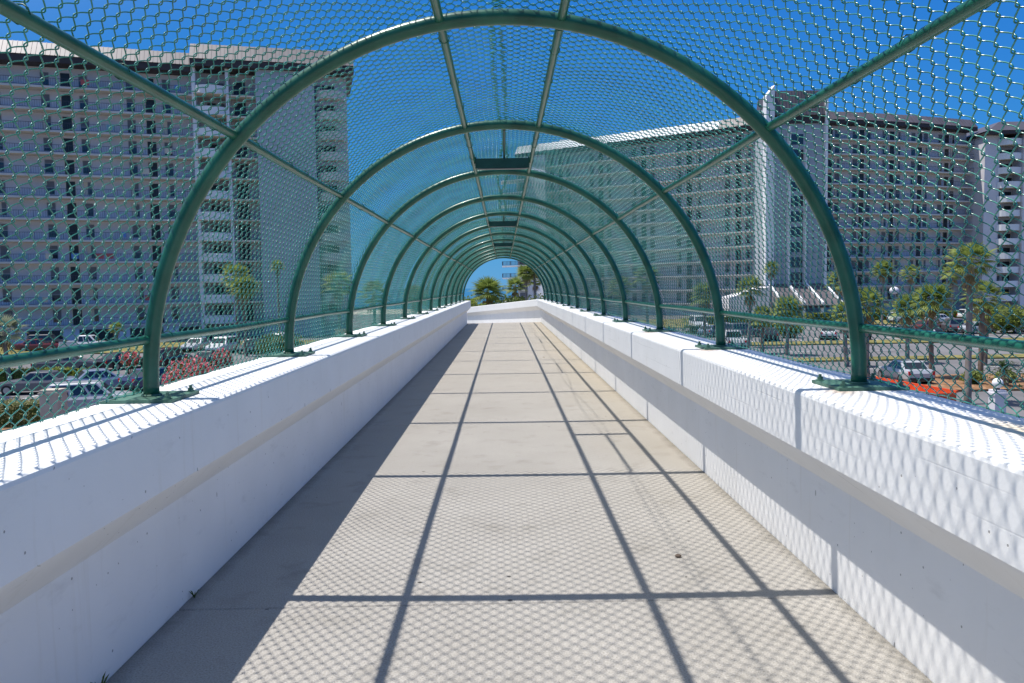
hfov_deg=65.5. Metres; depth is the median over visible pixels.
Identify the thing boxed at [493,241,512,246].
light fixture
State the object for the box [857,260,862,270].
door
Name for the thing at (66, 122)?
door
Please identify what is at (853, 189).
window
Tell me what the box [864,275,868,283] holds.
window
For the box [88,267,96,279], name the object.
window
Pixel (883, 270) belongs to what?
palm tree
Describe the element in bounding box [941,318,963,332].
car
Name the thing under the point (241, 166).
door
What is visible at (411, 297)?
palm tree
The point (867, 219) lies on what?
window
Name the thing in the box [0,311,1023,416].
ground
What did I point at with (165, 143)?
window
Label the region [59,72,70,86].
door
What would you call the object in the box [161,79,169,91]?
window
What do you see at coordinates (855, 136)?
window
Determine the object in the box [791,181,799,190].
window
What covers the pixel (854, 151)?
window
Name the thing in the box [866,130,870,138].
window
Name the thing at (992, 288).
palm tree
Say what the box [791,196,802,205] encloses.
window
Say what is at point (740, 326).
car
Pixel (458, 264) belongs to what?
fence tunnel
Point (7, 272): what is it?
window
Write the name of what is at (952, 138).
window
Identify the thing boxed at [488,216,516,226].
light fixture
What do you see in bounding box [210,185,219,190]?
door
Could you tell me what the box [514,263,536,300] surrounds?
palm tree
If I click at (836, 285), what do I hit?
palm tree
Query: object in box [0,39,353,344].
apartment building
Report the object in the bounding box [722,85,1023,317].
apartment building
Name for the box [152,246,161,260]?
door
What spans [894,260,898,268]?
window
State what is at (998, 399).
gate pillar
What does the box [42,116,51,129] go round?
window
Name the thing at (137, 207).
window
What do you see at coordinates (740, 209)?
door
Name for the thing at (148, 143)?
door
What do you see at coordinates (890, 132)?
door
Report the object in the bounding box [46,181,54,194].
window
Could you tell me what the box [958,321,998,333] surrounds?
car
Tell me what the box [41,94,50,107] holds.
window
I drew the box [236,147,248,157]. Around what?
door
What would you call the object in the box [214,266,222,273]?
door
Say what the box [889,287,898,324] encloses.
street lamp
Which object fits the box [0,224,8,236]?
window
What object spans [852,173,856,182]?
window
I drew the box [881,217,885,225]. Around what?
window
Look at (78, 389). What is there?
car
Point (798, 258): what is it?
window
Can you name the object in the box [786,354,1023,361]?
median
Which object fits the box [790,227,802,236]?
window
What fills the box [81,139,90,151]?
window
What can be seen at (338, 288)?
palm tree
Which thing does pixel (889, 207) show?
door
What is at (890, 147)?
door
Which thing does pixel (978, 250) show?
palm tree
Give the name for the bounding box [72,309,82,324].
door
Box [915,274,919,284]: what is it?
door
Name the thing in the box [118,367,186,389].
car
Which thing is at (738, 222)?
door
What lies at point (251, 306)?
door
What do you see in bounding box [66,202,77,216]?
door
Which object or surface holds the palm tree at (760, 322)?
on the ground at (1013, 403)
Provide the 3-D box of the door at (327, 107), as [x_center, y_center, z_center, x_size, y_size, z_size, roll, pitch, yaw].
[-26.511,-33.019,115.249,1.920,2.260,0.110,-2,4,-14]
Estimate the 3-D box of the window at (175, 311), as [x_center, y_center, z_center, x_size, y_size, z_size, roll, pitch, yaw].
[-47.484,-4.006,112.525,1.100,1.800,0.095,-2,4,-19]
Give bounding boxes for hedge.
[0,366,91,381]
[0,395,74,427]
[676,322,776,333]
[680,316,793,323]
[796,309,1023,320]
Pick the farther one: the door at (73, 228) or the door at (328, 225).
the door at (328, 225)
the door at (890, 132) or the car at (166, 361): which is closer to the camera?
the car at (166, 361)
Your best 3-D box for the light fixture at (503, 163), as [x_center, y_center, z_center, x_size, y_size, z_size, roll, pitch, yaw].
[-0.087,-1.704,6.974,0.548,0.152,1.668,-1,4,-1]
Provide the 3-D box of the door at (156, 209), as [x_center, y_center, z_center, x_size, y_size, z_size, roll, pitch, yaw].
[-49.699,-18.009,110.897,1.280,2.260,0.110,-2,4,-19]
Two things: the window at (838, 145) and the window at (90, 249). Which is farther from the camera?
the window at (838, 145)
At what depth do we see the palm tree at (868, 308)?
50.80 m
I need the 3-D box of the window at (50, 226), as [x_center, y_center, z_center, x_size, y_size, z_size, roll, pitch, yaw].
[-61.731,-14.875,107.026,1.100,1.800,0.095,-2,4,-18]
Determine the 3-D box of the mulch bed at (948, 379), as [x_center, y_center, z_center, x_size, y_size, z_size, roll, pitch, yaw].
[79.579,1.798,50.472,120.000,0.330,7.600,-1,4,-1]
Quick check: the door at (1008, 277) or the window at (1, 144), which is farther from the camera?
the door at (1008, 277)
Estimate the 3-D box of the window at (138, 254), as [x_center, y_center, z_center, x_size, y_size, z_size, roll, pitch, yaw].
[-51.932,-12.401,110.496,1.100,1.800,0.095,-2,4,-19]
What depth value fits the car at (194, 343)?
87.52 m
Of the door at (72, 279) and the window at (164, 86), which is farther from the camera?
the window at (164, 86)
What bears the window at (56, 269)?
in the apartment building at (18, 53)
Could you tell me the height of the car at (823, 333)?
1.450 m
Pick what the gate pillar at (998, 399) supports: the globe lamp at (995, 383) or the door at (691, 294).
the globe lamp at (995, 383)
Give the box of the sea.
[355,288,517,309]
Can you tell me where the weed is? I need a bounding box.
[90,671,108,682]
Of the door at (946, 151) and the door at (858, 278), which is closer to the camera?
the door at (858, 278)
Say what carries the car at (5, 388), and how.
on the ground at (1013, 403)
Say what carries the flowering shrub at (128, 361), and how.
on the planting strip
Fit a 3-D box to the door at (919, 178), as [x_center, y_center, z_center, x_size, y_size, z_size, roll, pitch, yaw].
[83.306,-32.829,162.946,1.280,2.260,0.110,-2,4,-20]
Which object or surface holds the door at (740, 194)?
in the apartment building at (540, 290)
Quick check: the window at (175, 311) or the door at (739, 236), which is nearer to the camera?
the window at (175, 311)
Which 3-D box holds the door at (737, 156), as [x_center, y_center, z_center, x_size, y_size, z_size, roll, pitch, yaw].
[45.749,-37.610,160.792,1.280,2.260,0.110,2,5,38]
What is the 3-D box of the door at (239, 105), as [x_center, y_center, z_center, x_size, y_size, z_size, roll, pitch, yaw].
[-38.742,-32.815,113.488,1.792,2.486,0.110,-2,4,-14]
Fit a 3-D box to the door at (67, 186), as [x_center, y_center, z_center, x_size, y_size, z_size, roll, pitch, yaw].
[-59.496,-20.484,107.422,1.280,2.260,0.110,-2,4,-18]
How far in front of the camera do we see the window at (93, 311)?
109.22 m
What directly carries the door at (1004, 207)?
in the apartment building at (1007, 145)
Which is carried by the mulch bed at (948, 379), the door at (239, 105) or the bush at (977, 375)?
the bush at (977, 375)
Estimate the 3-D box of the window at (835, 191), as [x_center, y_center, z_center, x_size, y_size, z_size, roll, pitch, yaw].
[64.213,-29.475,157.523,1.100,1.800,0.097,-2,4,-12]
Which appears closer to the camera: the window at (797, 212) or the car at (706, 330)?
the car at (706, 330)
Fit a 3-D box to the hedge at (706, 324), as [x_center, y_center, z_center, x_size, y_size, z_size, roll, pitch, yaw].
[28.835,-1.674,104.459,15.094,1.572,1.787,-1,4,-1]
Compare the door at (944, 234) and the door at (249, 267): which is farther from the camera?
the door at (944, 234)
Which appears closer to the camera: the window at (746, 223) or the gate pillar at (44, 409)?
the gate pillar at (44, 409)
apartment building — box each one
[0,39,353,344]
[501,117,753,314]
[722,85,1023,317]
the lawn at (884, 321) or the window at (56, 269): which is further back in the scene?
the lawn at (884, 321)
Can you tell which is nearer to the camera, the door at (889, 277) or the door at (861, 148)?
the door at (861, 148)
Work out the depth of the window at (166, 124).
110.72 m
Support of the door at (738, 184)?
in the apartment building at (540, 290)
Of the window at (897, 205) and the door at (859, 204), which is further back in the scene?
the window at (897, 205)
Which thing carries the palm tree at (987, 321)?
on the ground at (1013, 403)
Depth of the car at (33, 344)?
90.80 m
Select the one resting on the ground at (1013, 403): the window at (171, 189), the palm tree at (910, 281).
the palm tree at (910, 281)
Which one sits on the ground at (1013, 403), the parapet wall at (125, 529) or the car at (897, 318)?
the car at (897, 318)
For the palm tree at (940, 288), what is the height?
6.843 m
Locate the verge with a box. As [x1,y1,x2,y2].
[750,337,1023,345]
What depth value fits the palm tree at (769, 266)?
110.06 m
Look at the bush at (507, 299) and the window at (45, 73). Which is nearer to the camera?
the bush at (507, 299)
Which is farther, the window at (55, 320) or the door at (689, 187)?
the door at (689, 187)
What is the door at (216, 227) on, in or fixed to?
in the apartment building at (18, 53)
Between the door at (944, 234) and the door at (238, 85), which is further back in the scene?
the door at (944, 234)
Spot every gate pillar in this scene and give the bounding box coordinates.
[37,388,68,419]
[987,389,1007,412]
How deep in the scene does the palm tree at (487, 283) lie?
65.37 m
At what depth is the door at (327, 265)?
116.66 m
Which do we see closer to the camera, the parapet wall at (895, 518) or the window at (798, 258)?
the parapet wall at (895, 518)
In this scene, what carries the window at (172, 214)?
in the apartment building at (18, 53)
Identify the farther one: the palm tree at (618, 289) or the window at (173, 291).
the window at (173, 291)
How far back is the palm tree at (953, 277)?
106.34 m
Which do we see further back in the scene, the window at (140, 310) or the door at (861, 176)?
the door at (861, 176)
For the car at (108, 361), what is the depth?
67.30 m
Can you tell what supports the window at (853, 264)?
in the apartment building at (1007, 145)
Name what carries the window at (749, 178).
in the apartment building at (540, 290)
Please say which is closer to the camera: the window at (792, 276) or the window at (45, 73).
the window at (45, 73)
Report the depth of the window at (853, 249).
159.06 m
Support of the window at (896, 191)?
in the apartment building at (1007, 145)
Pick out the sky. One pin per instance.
(494, 268)
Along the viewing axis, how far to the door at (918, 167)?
162.75 m
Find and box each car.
[0,370,74,395]
[14,339,58,350]
[26,334,69,342]
[31,356,96,370]
[47,380,130,411]
[66,368,129,388]
[96,352,142,369]
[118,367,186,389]
[159,347,192,368]
[180,337,210,350]
[189,350,233,367]
[205,336,236,351]
[237,338,263,353]
[697,325,714,336]
[725,323,760,336]
[764,327,778,338]
[819,328,836,339]
[876,359,934,382]
[886,312,917,322]
[912,320,940,328]
[917,324,943,331]
[925,314,948,322]
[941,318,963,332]
[957,309,979,318]
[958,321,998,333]
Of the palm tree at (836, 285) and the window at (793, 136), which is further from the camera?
the window at (793, 136)
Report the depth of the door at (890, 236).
161.43 m
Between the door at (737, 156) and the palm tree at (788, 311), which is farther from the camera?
the door at (737, 156)
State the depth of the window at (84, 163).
107.81 m
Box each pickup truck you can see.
[58,335,102,347]
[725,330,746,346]
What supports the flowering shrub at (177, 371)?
on the planting bed
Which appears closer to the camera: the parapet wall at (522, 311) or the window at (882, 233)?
the parapet wall at (522, 311)
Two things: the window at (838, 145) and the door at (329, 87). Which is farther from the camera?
the window at (838, 145)
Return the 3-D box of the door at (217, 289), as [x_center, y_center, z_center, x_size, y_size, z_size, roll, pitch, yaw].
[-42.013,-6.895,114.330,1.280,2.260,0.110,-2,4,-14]
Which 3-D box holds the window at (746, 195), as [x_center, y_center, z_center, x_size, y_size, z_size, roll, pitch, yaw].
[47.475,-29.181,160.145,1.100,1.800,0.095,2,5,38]
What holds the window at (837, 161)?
in the apartment building at (1007, 145)
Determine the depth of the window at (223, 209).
113.77 m
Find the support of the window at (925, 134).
in the apartment building at (1007, 145)
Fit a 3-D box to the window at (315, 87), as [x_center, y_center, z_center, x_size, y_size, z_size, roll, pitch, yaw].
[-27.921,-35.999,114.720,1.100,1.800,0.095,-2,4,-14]
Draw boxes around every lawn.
[0,340,316,355]
[640,317,974,327]
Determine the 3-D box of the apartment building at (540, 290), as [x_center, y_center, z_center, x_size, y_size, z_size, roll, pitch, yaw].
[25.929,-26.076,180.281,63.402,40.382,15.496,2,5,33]
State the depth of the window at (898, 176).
161.09 m
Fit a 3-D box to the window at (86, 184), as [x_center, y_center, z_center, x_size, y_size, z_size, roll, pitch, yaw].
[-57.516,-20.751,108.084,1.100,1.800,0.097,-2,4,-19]
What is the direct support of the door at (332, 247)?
in the apartment building at (18, 53)
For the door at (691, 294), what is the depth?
168.58 m
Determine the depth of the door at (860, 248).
159.49 m
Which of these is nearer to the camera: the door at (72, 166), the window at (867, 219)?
the door at (72, 166)
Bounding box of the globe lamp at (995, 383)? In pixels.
[992,378,1003,389]
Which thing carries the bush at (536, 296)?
on the planted bank
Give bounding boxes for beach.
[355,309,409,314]
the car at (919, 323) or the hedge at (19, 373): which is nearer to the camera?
the hedge at (19, 373)
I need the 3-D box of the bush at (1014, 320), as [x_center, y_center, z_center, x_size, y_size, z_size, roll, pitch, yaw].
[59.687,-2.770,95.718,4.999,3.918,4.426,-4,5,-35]
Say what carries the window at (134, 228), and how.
in the apartment building at (18, 53)
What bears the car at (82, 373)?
on the ground at (1013, 403)
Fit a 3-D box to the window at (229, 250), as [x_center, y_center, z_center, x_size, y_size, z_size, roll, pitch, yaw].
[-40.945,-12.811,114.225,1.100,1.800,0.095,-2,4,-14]
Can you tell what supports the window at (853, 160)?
in the apartment building at (1007, 145)
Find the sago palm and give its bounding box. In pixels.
[975,359,1023,390]
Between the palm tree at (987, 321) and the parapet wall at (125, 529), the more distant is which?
the palm tree at (987, 321)
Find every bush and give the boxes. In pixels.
[254,330,307,358]
[464,295,487,306]
[490,294,532,304]
[527,293,545,299]
[775,323,803,337]
[959,368,985,383]
[990,302,1023,333]
[993,371,1016,381]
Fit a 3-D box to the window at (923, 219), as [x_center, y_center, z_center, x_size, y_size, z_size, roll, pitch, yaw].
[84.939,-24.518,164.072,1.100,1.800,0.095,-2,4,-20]
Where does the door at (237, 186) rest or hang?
in the apartment building at (18, 53)
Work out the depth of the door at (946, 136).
164.83 m
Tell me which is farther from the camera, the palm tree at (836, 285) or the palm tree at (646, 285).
the palm tree at (836, 285)
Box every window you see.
[0,136,3,149]
[0,158,4,171]
[0,180,5,193]
[0,202,6,215]
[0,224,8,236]
[0,245,9,258]
[1,267,10,280]
[2,289,11,301]
[3,310,12,318]
[39,72,48,85]
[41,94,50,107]
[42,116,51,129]
[43,137,52,150]
[44,159,53,172]
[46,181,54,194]
[46,202,56,215]
[48,224,57,237]
[49,245,58,258]
[50,267,59,279]
[51,288,60,301]
[52,309,61,322]
[78,74,87,87]
[79,96,88,109]
[80,117,89,130]
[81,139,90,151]
[82,160,91,173]
[83,182,92,194]
[85,203,93,216]
[86,224,94,237]
[87,246,95,258]
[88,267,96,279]
[89,288,97,300]
[90,308,99,321]
[126,98,134,111]
[127,120,135,132]
[128,141,136,153]
[129,162,137,174]
[130,183,138,195]
[131,204,139,216]
[132,225,140,237]
[133,246,141,258]
[134,266,142,278]
[135,287,143,299]
[136,307,144,319]
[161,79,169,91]
[162,102,170,113]
[163,121,171,134]
[164,142,172,154]
[165,163,173,175]
[166,184,174,196]
[167,204,175,217]
[171,286,179,298]
[172,266,178,278]
[172,307,179,319]
[220,185,227,190]
[221,206,228,211]
[221,226,229,232]
[222,246,230,252]
[225,306,232,314]
[314,85,320,97]
[315,105,321,112]
[318,206,324,217]
[745,177,750,186]
[745,192,750,200]
[745,220,750,229]
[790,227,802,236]
[790,242,801,251]
[790,257,801,266]
[790,272,801,282]
[791,134,802,144]
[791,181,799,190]
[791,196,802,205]
[791,211,802,221]
[793,150,802,159]
[834,144,839,152]
[834,159,839,167]
[834,173,838,181]
[834,188,838,196]
[851,246,855,254]
[851,260,855,268]
[852,144,857,153]
[852,159,856,167]
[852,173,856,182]
[852,188,856,196]
[853,130,857,138]
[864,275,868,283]
[865,203,869,211]
[865,217,869,225]
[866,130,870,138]
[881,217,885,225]
[881,232,885,240]
[894,246,898,254]
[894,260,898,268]
[895,175,899,183]
[895,189,899,197]
[895,203,899,211]
[909,232,913,240]
[910,218,913,226]
[921,260,925,268]
[922,204,926,212]
[922,218,925,226]
[924,133,927,141]
[937,190,940,198]
[950,135,954,143]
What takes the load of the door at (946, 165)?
in the apartment building at (1007, 145)
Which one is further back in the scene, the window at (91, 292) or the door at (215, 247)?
the door at (215, 247)
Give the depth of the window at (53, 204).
106.82 m
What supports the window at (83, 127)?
in the apartment building at (18, 53)
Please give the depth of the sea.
883.89 m
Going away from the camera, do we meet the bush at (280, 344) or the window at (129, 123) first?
the bush at (280, 344)
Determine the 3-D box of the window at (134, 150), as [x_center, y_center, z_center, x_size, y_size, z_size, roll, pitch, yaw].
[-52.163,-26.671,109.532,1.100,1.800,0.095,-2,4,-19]
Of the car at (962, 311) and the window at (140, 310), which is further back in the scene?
the car at (962, 311)
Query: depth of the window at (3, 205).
105.02 m
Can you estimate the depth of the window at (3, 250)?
105.31 m
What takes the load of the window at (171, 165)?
in the apartment building at (18, 53)
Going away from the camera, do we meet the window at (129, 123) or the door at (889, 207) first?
the window at (129, 123)
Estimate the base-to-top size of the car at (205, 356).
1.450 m
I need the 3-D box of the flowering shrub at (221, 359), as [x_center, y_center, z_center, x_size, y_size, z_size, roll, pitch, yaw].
[-20.867,1.602,57.452,1.384,2.396,1.467,2,5,41]
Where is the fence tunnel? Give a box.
[0,0,1023,432]
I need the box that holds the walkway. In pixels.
[106,322,932,682]
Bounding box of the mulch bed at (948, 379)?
[877,373,1023,391]
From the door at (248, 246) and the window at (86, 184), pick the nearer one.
the window at (86, 184)
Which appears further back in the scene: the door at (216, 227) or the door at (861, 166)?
the door at (861, 166)
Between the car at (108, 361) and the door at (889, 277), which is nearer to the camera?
the car at (108, 361)
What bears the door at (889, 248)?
in the apartment building at (1007, 145)
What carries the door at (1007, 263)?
in the apartment building at (1007, 145)
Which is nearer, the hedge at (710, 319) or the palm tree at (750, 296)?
the palm tree at (750, 296)
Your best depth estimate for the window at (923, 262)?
164.59 m
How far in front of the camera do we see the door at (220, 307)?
114.46 m
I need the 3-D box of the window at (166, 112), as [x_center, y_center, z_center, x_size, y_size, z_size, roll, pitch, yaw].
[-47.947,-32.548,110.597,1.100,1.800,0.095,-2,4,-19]
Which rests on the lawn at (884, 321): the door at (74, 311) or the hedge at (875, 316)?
the hedge at (875, 316)
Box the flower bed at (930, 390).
[876,376,957,400]
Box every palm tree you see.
[0,313,30,379]
[108,321,124,339]
[220,261,251,353]
[226,274,258,355]
[270,259,284,331]
[323,271,351,328]
[359,281,383,322]
[403,285,427,312]
[467,276,509,304]
[504,276,526,297]
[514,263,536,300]
[526,268,537,298]
[528,275,540,291]
[608,276,631,311]
[632,266,661,321]
[689,282,719,337]
[733,274,764,347]
[749,305,774,351]
[762,260,779,324]
[771,294,805,354]
[823,269,842,333]
[827,299,849,366]
[858,286,888,378]
[867,259,898,325]
[887,292,923,358]
[899,264,923,294]
[906,281,955,376]
[939,239,998,403]
[941,263,964,316]
[959,280,1009,374]
[973,300,1005,364]
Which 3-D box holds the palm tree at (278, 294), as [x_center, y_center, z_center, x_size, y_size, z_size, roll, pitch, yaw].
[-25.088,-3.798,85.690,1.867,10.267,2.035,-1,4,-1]
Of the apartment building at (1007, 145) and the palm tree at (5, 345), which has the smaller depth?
the palm tree at (5, 345)
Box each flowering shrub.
[118,350,140,373]
[161,355,217,384]
[211,347,232,369]
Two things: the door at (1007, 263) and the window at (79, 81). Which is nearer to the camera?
the window at (79, 81)
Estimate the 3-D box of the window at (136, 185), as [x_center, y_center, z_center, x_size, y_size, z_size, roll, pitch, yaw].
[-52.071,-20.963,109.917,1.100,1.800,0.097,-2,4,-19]
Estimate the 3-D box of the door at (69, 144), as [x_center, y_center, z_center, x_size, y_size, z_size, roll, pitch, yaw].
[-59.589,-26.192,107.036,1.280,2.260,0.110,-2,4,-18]
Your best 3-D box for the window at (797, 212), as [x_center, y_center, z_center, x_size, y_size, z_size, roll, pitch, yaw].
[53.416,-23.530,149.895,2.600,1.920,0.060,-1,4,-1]
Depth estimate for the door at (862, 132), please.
157.94 m
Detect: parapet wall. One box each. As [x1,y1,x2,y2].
[0,301,470,682]
[467,299,540,322]
[537,299,1023,682]
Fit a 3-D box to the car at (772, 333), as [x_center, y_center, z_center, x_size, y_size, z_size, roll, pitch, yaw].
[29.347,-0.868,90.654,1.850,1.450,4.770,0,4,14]
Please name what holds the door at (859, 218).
in the apartment building at (1007, 145)
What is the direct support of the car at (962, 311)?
on the ground at (1013, 403)
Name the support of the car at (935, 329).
on the ground at (1013, 403)
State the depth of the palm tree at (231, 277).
83.28 m
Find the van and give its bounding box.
[689,315,707,327]
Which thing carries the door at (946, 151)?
in the apartment building at (1007, 145)
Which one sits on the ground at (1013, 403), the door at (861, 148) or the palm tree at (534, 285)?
the palm tree at (534, 285)
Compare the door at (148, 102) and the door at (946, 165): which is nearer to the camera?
the door at (148, 102)
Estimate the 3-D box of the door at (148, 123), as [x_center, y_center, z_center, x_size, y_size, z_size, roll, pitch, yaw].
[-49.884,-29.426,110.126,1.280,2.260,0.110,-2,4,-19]
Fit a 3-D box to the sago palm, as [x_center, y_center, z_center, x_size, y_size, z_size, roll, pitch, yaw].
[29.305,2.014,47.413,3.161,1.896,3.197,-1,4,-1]
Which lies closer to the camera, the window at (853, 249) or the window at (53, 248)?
the window at (53, 248)
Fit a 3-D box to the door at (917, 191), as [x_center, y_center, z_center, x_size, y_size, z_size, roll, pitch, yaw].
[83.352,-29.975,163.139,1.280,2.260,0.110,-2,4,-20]
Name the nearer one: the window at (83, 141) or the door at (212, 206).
the window at (83, 141)
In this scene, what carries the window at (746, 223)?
in the apartment building at (540, 290)
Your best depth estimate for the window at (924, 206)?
163.83 m
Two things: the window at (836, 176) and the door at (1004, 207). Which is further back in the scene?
the door at (1004, 207)
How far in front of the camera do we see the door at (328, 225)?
116.36 m
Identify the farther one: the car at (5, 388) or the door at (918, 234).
the door at (918, 234)
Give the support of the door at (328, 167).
in the apartment building at (18, 53)
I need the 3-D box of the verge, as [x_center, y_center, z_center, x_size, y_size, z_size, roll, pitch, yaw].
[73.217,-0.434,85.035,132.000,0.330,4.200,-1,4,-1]
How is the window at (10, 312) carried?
in the apartment building at (18, 53)
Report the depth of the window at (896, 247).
162.00 m
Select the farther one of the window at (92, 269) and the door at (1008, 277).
the door at (1008, 277)
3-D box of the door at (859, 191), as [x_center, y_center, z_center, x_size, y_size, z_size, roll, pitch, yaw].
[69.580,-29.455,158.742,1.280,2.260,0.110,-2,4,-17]
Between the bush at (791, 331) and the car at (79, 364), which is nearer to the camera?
the car at (79, 364)
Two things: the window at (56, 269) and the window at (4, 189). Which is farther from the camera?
the window at (56, 269)
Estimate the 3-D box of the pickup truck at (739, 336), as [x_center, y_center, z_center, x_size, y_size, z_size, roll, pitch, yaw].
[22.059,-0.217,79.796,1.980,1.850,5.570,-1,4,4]
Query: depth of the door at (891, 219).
161.25 m
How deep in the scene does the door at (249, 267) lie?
115.07 m
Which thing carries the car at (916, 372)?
on the ground at (1013, 403)
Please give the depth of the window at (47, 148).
106.17 m
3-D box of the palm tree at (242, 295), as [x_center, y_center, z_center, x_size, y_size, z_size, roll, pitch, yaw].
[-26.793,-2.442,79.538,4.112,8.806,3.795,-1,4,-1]
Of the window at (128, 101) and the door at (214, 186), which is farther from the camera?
the door at (214, 186)
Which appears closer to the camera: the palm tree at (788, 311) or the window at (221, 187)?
the palm tree at (788, 311)
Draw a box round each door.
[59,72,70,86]
[60,94,71,108]
[62,117,72,130]
[63,138,73,152]
[64,160,75,174]
[65,181,76,195]
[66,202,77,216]
[67,224,78,239]
[69,245,79,259]
[70,267,80,282]
[71,288,81,302]
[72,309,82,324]
[145,100,155,112]
[146,120,156,132]
[147,142,157,155]
[148,162,157,176]
[149,183,158,197]
[150,204,159,218]
[151,225,160,238]
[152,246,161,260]
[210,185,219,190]
[211,205,220,210]
[212,226,221,231]
[213,246,221,252]
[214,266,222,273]
[214,286,223,294]
[215,305,224,314]
[232,82,245,94]
[233,102,246,115]
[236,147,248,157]
[236,163,248,178]
[236,183,249,198]
[237,204,250,219]
[238,224,250,239]
[239,244,251,260]
[240,264,252,277]
[241,303,253,319]
[321,85,334,89]
[322,105,335,110]
[322,125,335,130]
[323,145,336,151]
[324,165,336,171]
[326,225,338,232]
[326,245,339,252]
[327,265,339,272]
[328,304,341,310]
[686,183,691,192]
[686,197,691,206]
[687,292,692,301]
[735,149,741,159]
[735,164,741,172]
[735,192,741,202]
[735,207,741,216]
[735,221,740,231]
[735,235,740,245]
[735,264,740,274]
[736,178,741,188]
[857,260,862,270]
[857,274,862,285]
[858,174,863,182]
[858,188,863,197]
[858,202,863,212]
[858,217,863,226]
[858,246,862,256]
[859,130,864,137]
[859,144,864,153]
[859,159,863,168]
[887,246,892,256]
[887,274,892,284]
[888,189,893,198]
[888,203,893,212]
[888,217,892,227]
[888,232,892,241]
[889,131,894,139]
[889,145,894,153]
[889,160,893,169]
[889,175,893,182]
[915,246,920,255]
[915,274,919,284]
[916,190,921,198]
[916,232,920,241]
[917,133,922,141]
[917,161,921,170]
[917,176,921,183]
[942,232,946,241]
[943,219,947,227]
[944,135,948,142]
[944,149,948,157]
[944,163,948,171]
[1001,275,1009,280]
[1002,248,1009,252]
[1002,261,1009,266]
[1003,206,1010,209]
[1004,192,1011,195]
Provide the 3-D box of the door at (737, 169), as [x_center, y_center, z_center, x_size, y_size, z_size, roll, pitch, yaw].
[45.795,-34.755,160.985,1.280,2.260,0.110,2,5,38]
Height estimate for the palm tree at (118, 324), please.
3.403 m
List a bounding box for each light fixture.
[474,130,529,169]
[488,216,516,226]
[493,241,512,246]
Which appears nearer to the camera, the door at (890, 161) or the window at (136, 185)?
the window at (136, 185)
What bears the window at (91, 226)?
in the apartment building at (18, 53)
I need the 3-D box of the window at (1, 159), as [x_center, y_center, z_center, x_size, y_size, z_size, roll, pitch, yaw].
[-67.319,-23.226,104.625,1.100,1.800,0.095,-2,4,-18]
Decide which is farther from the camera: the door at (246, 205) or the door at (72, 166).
the door at (246, 205)
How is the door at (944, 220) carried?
in the apartment building at (1007, 145)
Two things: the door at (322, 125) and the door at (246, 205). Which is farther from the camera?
the door at (322, 125)
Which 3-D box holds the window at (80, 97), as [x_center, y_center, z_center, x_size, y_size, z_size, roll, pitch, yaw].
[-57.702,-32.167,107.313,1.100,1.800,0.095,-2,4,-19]
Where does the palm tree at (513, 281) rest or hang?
on the ground at (1013, 403)
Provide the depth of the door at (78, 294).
108.37 m
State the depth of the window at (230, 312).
114.74 m
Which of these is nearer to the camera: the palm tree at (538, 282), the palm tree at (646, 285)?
the palm tree at (646, 285)
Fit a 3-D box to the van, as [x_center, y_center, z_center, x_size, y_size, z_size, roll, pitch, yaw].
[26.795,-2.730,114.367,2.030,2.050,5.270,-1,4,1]
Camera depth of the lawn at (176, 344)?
91.73 m
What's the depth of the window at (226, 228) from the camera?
113.98 m
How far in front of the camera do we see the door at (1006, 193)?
164.11 m
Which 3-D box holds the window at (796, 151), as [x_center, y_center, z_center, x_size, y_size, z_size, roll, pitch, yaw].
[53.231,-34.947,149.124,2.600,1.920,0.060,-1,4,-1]
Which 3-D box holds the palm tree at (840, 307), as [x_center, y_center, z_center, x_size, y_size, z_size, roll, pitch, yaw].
[25.461,-0.593,61.036,2.702,5.676,3.018,-3,4,-27]
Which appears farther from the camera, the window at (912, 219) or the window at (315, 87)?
the window at (912, 219)
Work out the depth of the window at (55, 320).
107.77 m
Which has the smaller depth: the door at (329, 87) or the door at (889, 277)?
the door at (329, 87)
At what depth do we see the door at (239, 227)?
114.60 m
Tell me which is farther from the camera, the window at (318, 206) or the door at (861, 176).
the door at (861, 176)
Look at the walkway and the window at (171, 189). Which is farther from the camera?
the window at (171, 189)
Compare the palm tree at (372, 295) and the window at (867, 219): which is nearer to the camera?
the palm tree at (372, 295)
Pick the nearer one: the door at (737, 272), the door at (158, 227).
the door at (158, 227)
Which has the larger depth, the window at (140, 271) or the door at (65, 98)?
the window at (140, 271)
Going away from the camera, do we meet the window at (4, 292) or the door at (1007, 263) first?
the window at (4, 292)
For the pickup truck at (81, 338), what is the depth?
89.84 m
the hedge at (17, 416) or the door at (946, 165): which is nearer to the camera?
the hedge at (17, 416)
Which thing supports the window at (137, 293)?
in the apartment building at (18, 53)
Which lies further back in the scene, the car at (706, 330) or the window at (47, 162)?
the window at (47, 162)
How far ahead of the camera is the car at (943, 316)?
119.63 m
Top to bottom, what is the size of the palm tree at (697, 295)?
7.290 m
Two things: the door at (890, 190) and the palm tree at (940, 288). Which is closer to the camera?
the palm tree at (940, 288)
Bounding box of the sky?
[0,0,1023,289]

